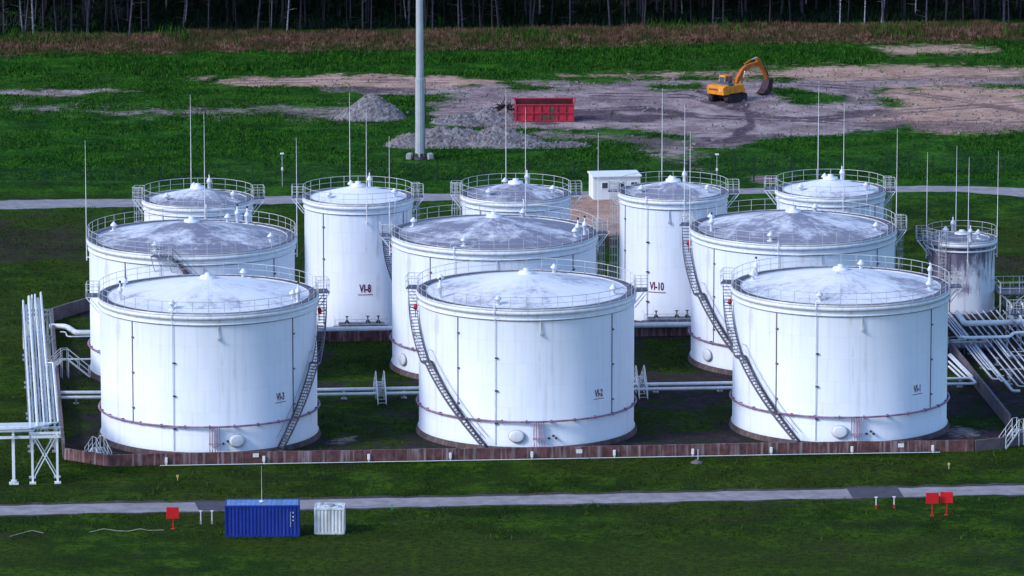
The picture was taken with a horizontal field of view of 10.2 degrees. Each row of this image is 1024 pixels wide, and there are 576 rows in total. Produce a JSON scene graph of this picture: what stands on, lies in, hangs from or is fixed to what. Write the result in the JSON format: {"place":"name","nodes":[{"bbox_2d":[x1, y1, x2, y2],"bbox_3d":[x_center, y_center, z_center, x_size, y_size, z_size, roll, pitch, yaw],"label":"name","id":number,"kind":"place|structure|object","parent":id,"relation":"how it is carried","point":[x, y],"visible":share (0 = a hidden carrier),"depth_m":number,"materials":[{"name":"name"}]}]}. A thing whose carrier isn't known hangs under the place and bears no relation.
{"place":"outdoors","nodes":[
{"label":"outdoors","id":0,"kind":"place"},
{"bbox_2d":[0,0,1023,575],"bbox_3d":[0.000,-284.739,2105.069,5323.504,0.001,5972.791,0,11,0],"label":"ground","id":1,"kind":"structure","parent":0,"point":[908,542],"depth_m":533.21,"materials":[{"name":"green plant"}]},
{"bbox_2d":[14,0,25,29],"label":"tree","id":2,"kind":"object","parent":1,"relation":"on","point":[20,14],"visible":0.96,"depth_m":756.03,"materials":[{"name":"grey plant"}]},
{"bbox_2d":[25,0,33,33],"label":"tree","id":3,"kind":"object","parent":1,"relation":"on","point":[26,16],"visible":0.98,"depth_m":751.39,"materials":[{"name":"grey plant"}]},
{"bbox_2d":[0,292,60,484],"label":"pipe rack","id":4,"kind":"object","parent":1,"relation":"on","point":[33,316],"visible":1,"depth_m":503.75,"materials":[{"name":"white metal"}]},
{"bbox_2d":[29,0,33,33],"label":"tree","id":5,"kind":"object","parent":1,"relation":"on","point":[32,15],"visible":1,"depth_m":753.17,"materials":[{"name":"grey plant"}]},
{"bbox_2d":[35,0,47,27],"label":"tree","id":6,"kind":"object","parent":1,"relation":"on","point":[43,18],"visible":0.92,"depth_m":760.21,"materials":[{"name":"grey plant"}]},
{"bbox_2d":[50,0,57,32],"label":"tree","id":7,"kind":"object","parent":1,"relation":"on","point":[55,17],"visible":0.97,"depth_m":755.41,"materials":[{"name":"grey plant"}]},
{"bbox_2d":[39,348,89,378],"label":"access steps","id":8,"kind":"structure","parent":1,"relation":"on","point":[60,360],"depth_m":531.50,"materials":[{"name":"grey metal"}]},
{"bbox_2d":[62,0,74,31],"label":"tree","id":9,"kind":"object","parent":1,"relation":"on","point":[71,15],"visible":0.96,"depth_m":754.90,"materials":[{"name":"grey plant"}]},
{"bbox_2d":[51,298,89,457],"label":"bund wall","id":10,"kind":"structure","parent":1,"relation":"on","point":[59,312],"depth_m":558.97,"materials":[{"name":"grey concrete"}]},
{"bbox_2d":[81,0,85,22],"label":"tree","id":11,"kind":"object","parent":1,"relation":"on","point":[84,11],"visible":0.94,"depth_m":762.03,"materials":[{"name":"grey plant"}]},
{"bbox_2d":[86,0,94,33],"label":"tree","id":12,"kind":"object","parent":1,"relation":"on","point":[87,22],"visible":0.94,"depth_m":754.49,"materials":[{"name":"grey plant"}]},
{"bbox_2d":[85,435,111,454],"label":"access steps","id":13,"kind":"structure","parent":1,"relation":"on","point":[96,448],"depth_m":495.96,"materials":[{"name":"grey metal"}]},
{"bbox_2d":[96,0,106,31],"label":"tree","id":14,"kind":"object","parent":1,"relation":"on","point":[105,14],"visible":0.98,"depth_m":754.82,"materials":[{"name":"grey plant"}]},
{"bbox_2d":[107,0,119,27],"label":"tree","id":15,"kind":"object","parent":1,"relation":"on","point":[111,18],"visible":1,"depth_m":758.59,"materials":[{"name":"grey plant"}]},
{"bbox_2d":[90,529,155,531],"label":"hose","id":16,"kind":"object","parent":1,"relation":"on","point":[130,530],"visible":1,"depth_m":469.65,"materials":[{"name":"white plastic"}]},
{"bbox_2d":[116,0,145,13],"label":"tree","id":17,"kind":"object","parent":1,"relation":"on","point":[135,3],"visible":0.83,"depth_m":767.23,"materials":[{"name":"green plant"}]},
{"bbox_2d":[121,0,144,36],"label":"tree","id":18,"kind":"object","parent":1,"relation":"on","point":[130,11],"visible":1,"depth_m":751.74,"materials":[{"name":"grey plant"}]},
{"bbox_2d":[127,0,138,23],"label":"tree","id":19,"kind":"object","parent":1,"relation":"on","point":[128,11],"visible":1,"depth_m":764.11,"materials":[{"name":"grey plant"}]},
{"bbox_2d":[134,0,150,33],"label":"tree","id":20,"kind":"object","parent":1,"relation":"on","point":[141,16],"visible":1,"depth_m":754.33,"materials":[{"name":"grey plant"}]},
{"bbox_2d":[143,0,150,28],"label":"tree","id":21,"kind":"object","parent":1,"relation":"on","point":[148,16],"visible":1,"depth_m":759.04,"materials":[{"name":"grey plant"}]},
{"bbox_2d":[166,507,178,528],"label":"warning sign","id":22,"kind":"object","parent":1,"relation":"on","point":[172,513],"visible":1,"depth_m":470.14,"materials":[{"name":"red metal"}]},
{"bbox_2d":[179,0,194,29],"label":"tree","id":23,"kind":"object","parent":1,"relation":"on","point":[185,5],"visible":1,"depth_m":756.39,"materials":[{"name":"grey plant"}]},
{"bbox_2d":[85,146,297,381],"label":"storage tank","id":24,"kind":"object","parent":1,"relation":"on","point":[114,247],"visible":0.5,"depth_m":528.39,"materials":[{"name":"white metal"}]},
{"bbox_2d":[132,104,264,221],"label":"storage tank","id":25,"kind":"object","parent":1,"relation":"on","point":[197,197],"visible":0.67,"depth_m":552.02,"materials":[{"name":"white metal"}]},
{"bbox_2d":[85,262,329,455],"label":"storage tank","id":26,"kind":"object","parent":1,"relation":"on","point":[207,362],"visible":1,"depth_m":498.29,"materials":[{"name":"white metal"}]},
{"bbox_2d":[254,0,264,29],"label":"tree","id":27,"kind":"object","parent":1,"relation":"on","point":[259,8],"visible":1,"depth_m":757.63,"materials":[{"name":"grey plant"}]},
{"bbox_2d":[225,466,299,536],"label":"shipping container","id":28,"kind":"object","parent":1,"relation":"on","point":[261,517],"visible":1,"depth_m":467.58,"materials":[{"name":"blue metal"}]},
{"bbox_2d":[280,153,283,185],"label":"lamp post","id":29,"kind":"object","parent":1,"relation":"on","point":[282,154],"visible":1,"depth_m":635.99,"materials":[{"name":"grey metal"}]},
{"bbox_2d":[280,0,286,23],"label":"tree","id":30,"kind":"object","parent":1,"relation":"on","point":[282,11],"visible":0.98,"depth_m":762.73,"materials":[{"name":"grey plant"}]},
{"bbox_2d":[286,0,295,29],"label":"tree","id":31,"kind":"object","parent":1,"relation":"on","point":[287,17],"visible":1,"depth_m":753.02,"materials":[{"name":"grey plant"}]},
{"bbox_2d":[299,0,301,29],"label":"tree","id":32,"kind":"object","parent":1,"relation":"on","point":[300,24],"visible":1,"depth_m":758.16,"materials":[{"name":"grey plant"}]},
{"bbox_2d":[304,0,312,28],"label":"tree","id":33,"kind":"object","parent":1,"relation":"on","point":[305,12],"visible":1,"depth_m":759.07,"materials":[{"name":"grey plant"}]},
{"bbox_2d":[316,0,328,23],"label":"tree","id":34,"kind":"object","parent":1,"relation":"on","point":[323,10],"visible":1,"depth_m":760.65,"materials":[{"name":"grey plant"}]},
{"bbox_2d":[314,502,345,533],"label":"container","id":35,"kind":"object","parent":1,"relation":"on","point":[329,518],"visible":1,"depth_m":468.47,"materials":[{"name":"white metal"}]},
{"bbox_2d":[315,0,353,16],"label":"tree","id":36,"kind":"object","parent":1,"relation":"on","point":[338,3],"visible":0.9,"depth_m":768.37,"materials":[{"name":"green plant"}]},
{"bbox_2d":[291,93,423,333],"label":"storage tank","id":37,"kind":"object","parent":1,"relation":"on","point":[344,253],"visible":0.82,"depth_m":552.43,"materials":[{"name":"white metal"}]},
{"bbox_2d":[333,315,389,326],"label":"valve manifold","id":38,"kind":"object","parent":1,"relation":"on","point":[378,322],"visible":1,"depth_m":551.31,"materials":[{"name":"metal"}]},
{"bbox_2d":[354,0,369,30],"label":"tree","id":39,"kind":"object","parent":1,"relation":"on","point":[362,15],"visible":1,"depth_m":754.05,"materials":[{"name":"grey plant"}]},
{"bbox_2d":[0,159,733,185],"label":"fence","id":40,"kind":"object","parent":1,"relation":"on","point":[413,173],"visible":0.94,"depth_m":639.36,"materials":[{"name":"metal"}]},
{"bbox_2d":[330,93,408,121],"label":"gravel heap","id":41,"kind":"object","parent":1,"relation":"on","point":[371,107],"visible":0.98,"depth_m":683.30,"materials":[{"name":"gravel"}]},
{"bbox_2d":[49,322,690,336],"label":"pipeline","id":42,"kind":"object","parent":1,"relation":"on","point":[70,329],"visible":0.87,"depth_m":549.11,"materials":[{"name":"white metal"}]},
{"bbox_2d":[373,371,386,404],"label":"access steps","id":43,"kind":"structure","parent":1,"relation":"on","point":[375,384],"depth_m":521.45,"materials":[{"name":"grey metal"}]},
{"bbox_2d":[399,0,410,25],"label":"tree","id":44,"kind":"object","parent":1,"relation":"on","point":[408,13],"visible":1,"depth_m":761.03,"materials":[{"name":"grey plant"}]},
{"bbox_2d":[406,0,433,159],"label":"light mast","id":45,"kind":"object","parent":1,"relation":"on","point":[420,117],"visible":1,"depth_m":653.13,"materials":[{"name":"metal"}]},
{"bbox_2d":[426,0,441,28],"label":"tree","id":46,"kind":"object","parent":1,"relation":"on","point":[432,13],"visible":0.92,"depth_m":758.86,"materials":[{"name":"grey plant"}]},
{"bbox_2d":[427,0,468,13],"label":"tree","id":47,"kind":"object","parent":1,"relation":"on","point":[456,2],"visible":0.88,"depth_m":771.03,"materials":[{"name":"green plant"}]},
{"bbox_2d":[456,0,463,28],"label":"tree","id":48,"kind":"object","parent":1,"relation":"on","point":[461,15],"visible":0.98,"depth_m":759.08,"materials":[{"name":"grey plant"}]},
{"bbox_2d":[383,124,543,148],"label":"gravel heap","id":49,"kind":"object","parent":1,"relation":"on","point":[495,135],"visible":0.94,"depth_m":663.55,"materials":[{"name":"gravel"}]},
{"bbox_2d":[431,107,521,125],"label":"gravel heap","id":50,"kind":"object","parent":1,"relation":"on","point":[485,116],"visible":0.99,"depth_m":681.07,"materials":[{"name":"gravel"}]},
{"bbox_2d":[471,0,485,27],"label":"tree","id":51,"kind":"object","parent":1,"relation":"on","point":[479,13],"visible":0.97,"depth_m":757.37,"materials":[{"name":"grey plant"}]},
{"bbox_2d":[379,168,607,378],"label":"storage tank","id":52,"kind":"object","parent":1,"relation":"on","point":[419,246],"visible":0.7,"depth_m":531.36,"materials":[{"name":"white metal"}]},
{"bbox_2d":[487,0,502,27],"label":"tree","id":53,"kind":"object","parent":1,"relation":"on","point":[497,12],"visible":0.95,"depth_m":755.86,"materials":[{"name":"grey plant"}]},
{"bbox_2d":[490,97,514,111],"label":"brushwood","id":54,"kind":"object","parent":1,"relation":"on","point":[500,107],"visible":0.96,"depth_m":688.32,"materials":[{"name":"wood"}]},
{"bbox_2d":[317,327,690,341],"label":"bund wall","id":55,"kind":"structure","parent":1,"relation":"on","point":[346,336],"depth_m":548.99,"materials":[{"name":"brown concrete"}]},
{"bbox_2d":[0,16,1023,45],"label":"scrub","id":56,"kind":"object","parent":1,"relation":"on","point":[166,30],"visible":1,"depth_m":750.77,"materials":[{"name":"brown plant"}]},
{"bbox_2d":[0,0,1023,33],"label":"undergrowth","id":57,"kind":"object","parent":1,"relation":"on","point":[200,17],"visible":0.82,"depth_m":770.82,"materials":[{"name":"plant"}]},
{"bbox_2d":[0,19,1023,57],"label":"weeds","id":58,"kind":"object","parent":1,"relation":"on","point":[258,39],"visible":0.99,"depth_m":748.68,"materials":[{"name":"plant"}]},
{"bbox_2d":[0,41,1023,539],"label":"weed tufts","id":59,"kind":"object","parent":1,"relation":"on","point":[890,463],"visible":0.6,"depth_m":600.04,"materials":[{"name":"green plant"}]},
{"bbox_2d":[450,107,581,218],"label":"storage tank","id":60,"kind":"object","parent":1,"relation":"on","point":[518,191],"visible":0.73,"depth_m":554.76,"materials":[{"name":"white metal"}]},
{"bbox_2d":[12,71,1023,158],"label":"loose stones","id":61,"kind":"object","parent":1,"relation":"on","point":[658,108],"visible":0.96,"depth_m":699.99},
{"bbox_2d":[60,353,976,403],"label":"pipeline","id":62,"kind":"object","parent":1,"relation":"on","point":[719,388],"visible":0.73,"depth_m":523.00,"materials":[{"name":"white metal"}]},
{"bbox_2d":[64,440,973,466],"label":"bund wall","id":63,"kind":"structure","parent":1,"relation":"on","point":[188,458],"depth_m":496.88,"materials":[{"name":"brown concrete"}]},
{"bbox_2d":[406,258,647,447],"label":"storage tank","id":64,"kind":"object","parent":1,"relation":"on","point":[526,357],"visible":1,"depth_m":500.41,"materials":[{"name":"white metal"}]},
{"bbox_2d":[529,0,538,25],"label":"tree","id":65,"kind":"object","parent":1,"relation":"on","point":[532,15],"visible":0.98,"depth_m":761.96,"materials":[{"name":"grey plant"}]},
{"bbox_2d":[527,0,540,25],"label":"tree","id":66,"kind":"object","parent":1,"relation":"on","point":[530,14],"visible":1,"depth_m":762.03,"materials":[{"name":"grey plant"}]},
{"bbox_2d":[514,97,575,121],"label":"skip","id":67,"kind":"object","parent":1,"relation":"on","point":[549,109],"visible":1,"depth_m":681.49,"materials":[{"name":"red metal"}]},
{"bbox_2d":[160,445,939,465],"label":"pipeline","id":68,"kind":"object","parent":1,"relation":"on","point":[614,454],"visible":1,"depth_m":496.37,"materials":[{"name":"metal"}]},
{"bbox_2d":[519,141,597,148],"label":"gravel heap","id":69,"kind":"object","parent":1,"relation":"on","point":[560,143],"visible":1,"depth_m":663.43,"materials":[{"name":"gravel"}]},
{"bbox_2d":[558,0,574,24],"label":"tree","id":70,"kind":"object","parent":1,"relation":"on","point":[570,11],"visible":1,"depth_m":760.49,"materials":[{"name":"grey plant"}]},
{"bbox_2d":[607,0,617,26],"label":"tree","id":71,"kind":"object","parent":1,"relation":"on","point":[609,11],"visible":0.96,"depth_m":761.15,"materials":[{"name":"grey plant"}]},
{"bbox_2d":[587,170,641,199],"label":"shed","id":72,"kind":"structure","parent":1,"relation":"on","point":[598,185],"depth_m":627.93,"materials":[{"name":"white metal"}]},
{"bbox_2d":[601,182,607,188],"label":"window","id":73,"kind":"structure","parent":72,"relation":"in","point":[604,185],"depth_m":627.72,"materials":[{"name":"grey glass"}]},
{"bbox_2d":[609,181,616,198],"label":"door","id":74,"kind":"structure","parent":72,"relation":"in","point":[610,185],"depth_m":627.88,"materials":[{"name":"white metal"}]},
{"bbox_2d":[634,365,647,398],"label":"access steps","id":75,"kind":"structure","parent":1,"relation":"on","point":[640,378],"depth_m":524.06,"materials":[{"name":"grey metal"}]},
{"bbox_2d":[639,0,653,25],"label":"tree","id":76,"kind":"object","parent":1,"relation":"on","point":[642,15],"visible":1,"depth_m":760.44,"materials":[{"name":"grey plant"}]},
{"bbox_2d":[642,310,690,322],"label":"pipes","id":77,"kind":"object","parent":1,"relation":"on","point":[675,318],"visible":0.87,"depth_m":554.22,"materials":[{"name":"metal"}]},
{"bbox_2d":[608,137,738,322],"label":"storage tank","id":78,"kind":"object","parent":1,"relation":"on","point":[650,238],"visible":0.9,"depth_m":555.33,"materials":[{"name":"white metal"}]},
{"bbox_2d":[710,0,713,25],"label":"tree","id":79,"kind":"object","parent":1,"relation":"on","point":[713,13],"visible":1,"depth_m":760.71,"materials":[{"name":"grey plant"}]},
{"bbox_2d":[722,0,732,22],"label":"tree","id":80,"kind":"object","parent":1,"relation":"on","point":[723,10],"visible":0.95,"depth_m":762.76,"materials":[{"name":"grey plant"}]},
{"bbox_2d":[707,57,772,103],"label":"excavator","id":81,"kind":"object","parent":1,"relation":"on","point":[725,88],"visible":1,"depth_m":697.82,"materials":[{"name":"orange metal"}]},
{"bbox_2d":[768,0,779,23],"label":"tree","id":82,"kind":"object","parent":1,"relation":"on","point":[770,12],"visible":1,"depth_m":760.24,"materials":[{"name":"plant"}]},
{"bbox_2d":[679,128,906,374],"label":"storage tank","id":83,"kind":"object","parent":1,"relation":"on","point":[730,240],"visible":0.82,"depth_m":533.65,"materials":[{"name":"white metal"}]},
{"bbox_2d":[764,98,895,220],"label":"storage tank","id":84,"kind":"object","parent":1,"relation":"on","point":[830,188],"visible":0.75,"depth_m":557.32,"materials":[{"name":"white metal"}]},
{"bbox_2d":[720,254,961,442],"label":"storage tank","id":85,"kind":"object","parent":1,"relation":"on","point":[839,352],"visible":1,"depth_m":502.30,"materials":[{"name":"white metal"}]},
{"bbox_2d":[881,0,884,22],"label":"tree","id":86,"kind":"object","parent":1,"relation":"on","point":[882,5],"visible":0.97,"depth_m":761.94,"materials":[{"name":"grey plant"}]},
{"bbox_2d":[792,154,1023,175],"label":"fence","id":87,"kind":"object","parent":1,"relation":"on","point":[917,159],"visible":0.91,"depth_m":644.55,"materials":[{"name":"metal"}]},
{"bbox_2d":[926,493,938,515],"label":"warning sign","id":88,"kind":"object","parent":1,"relation":"on","point":[932,498],"visible":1,"depth_m":474.90,"materials":[{"name":"red metal"}]},
{"bbox_2d":[940,492,952,515],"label":"warning sign","id":89,"kind":"object","parent":1,"relation":"on","point":[946,497],"visible":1,"depth_m":475.18,"materials":[{"name":"red metal"}]},
{"bbox_2d":[916,151,998,318],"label":"storage tank","id":90,"kind":"object","parent":1,"relation":"on","point":[969,254],"visible":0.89,"depth_m":559.94,"materials":[{"name":"white metal"}]},
{"bbox_2d":[948,332,991,354],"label":"valve manifold","id":91,"kind":"object","parent":1,"relation":"on","point":[958,343],"visible":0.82,"depth_m":542.79,"materials":[{"name":"metal"}]},
{"bbox_2d":[947,340,1010,428],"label":"bund wall","id":92,"kind":"structure","parent":1,"relation":"on","point":[988,395],"depth_m":522.07,"materials":[{"name":"grey concrete"}]},
{"bbox_2d":[948,310,1023,392],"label":"pipeline","id":93,"kind":"object","parent":1,"relation":"on","point":[983,361],"visible":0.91,"depth_m":540.02,"materials":[{"name":"silver metal"}]},
{"bbox_2d":[954,310,1023,353],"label":"pipeline","id":94,"kind":"object","parent":1,"relation":"on","point":[960,318],"visible":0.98,"depth_m":547.65,"materials":[{"name":"silver metal"}]},
{"bbox_2d":[974,433,1022,450],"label":"bund wall","id":95,"kind":"structure","parent":1,"relation":"on","point":[990,444],"depth_m":500.74,"materials":[{"name":"grey concrete"}]},
{"bbox_2d":[1003,0,1005,22],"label":"tree","id":96,"kind":"object","parent":1,"relation":"on","point":[1004,4],"visible":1,"depth_m":765.07,"materials":[{"name":"grey plant"}]},
{"bbox_2d":[994,276,1023,318],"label":"steel platform","id":97,"kind":"structure","parent":1,"relation":"on","point":[1010,291],"depth_m":561.52,"materials":[{"name":"grey metal"}]},
{"bbox_2d":[995,315,1023,374],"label":"pipeline","id":98,"kind":"object","parent":1,"relation":"on","point":[1004,350],"visible":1,"depth_m":540.66,"materials":[{"name":"silver metal"}]},
{"bbox_2d":[999,417,1023,448],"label":"access steps","id":99,"kind":"structure","parent":1,"relation":"on","point":[1016,429],"depth_m":502.10,"materials":[{"name":"grey metal"}]},
{"bbox_2d":[1006,299,1023,329],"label":"steel platform","id":100,"kind":"structure","parent":1,"relation":"on","point":[1017,313],"depth_m":555.07,"materials":[{"name":"grey metal"}]},
{"bbox_2d":[0,36,1023,179],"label":"meadow grass","id":101,"kind":"structure","parent":0,"point":[647,50],"depth_m":694.89,"materials":[{"name":"green plant"}]},
{"bbox_2d":[0,483,1023,516],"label":"path","id":102,"kind":"structure","parent":0,"point":[477,500],"depth_m":481.28,"materials":[{"name":"grey concrete"}]},
{"bbox_2d":[195,501,224,510],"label":"asphalt patch","id":103,"kind":"object","parent":102,"relation":"on","point":[213,506],"visible":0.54,"depth_m":479.02,"materials":[{"name":"grey asphalt"}]},
{"bbox_2d":[847,487,903,497],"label":"asphalt patch","id":104,"kind":"object","parent":102,"relation":"on","point":[874,492],"visible":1,"depth_m":483.89,"materials":[{"name":"grey asphalt"}]},
{"bbox_2d":[0,186,1023,208],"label":"path","id":105,"kind":"structure","parent":0,"point":[99,203],"depth_m":627.97,"materials":[{"name":"grey concrete"}]},
{"bbox_2d":[734,155,791,181],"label":"gate","id":106,"kind":"structure","parent":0,"point":[753,165],"depth_m":639.62,"materials":[{"name":"metal"}]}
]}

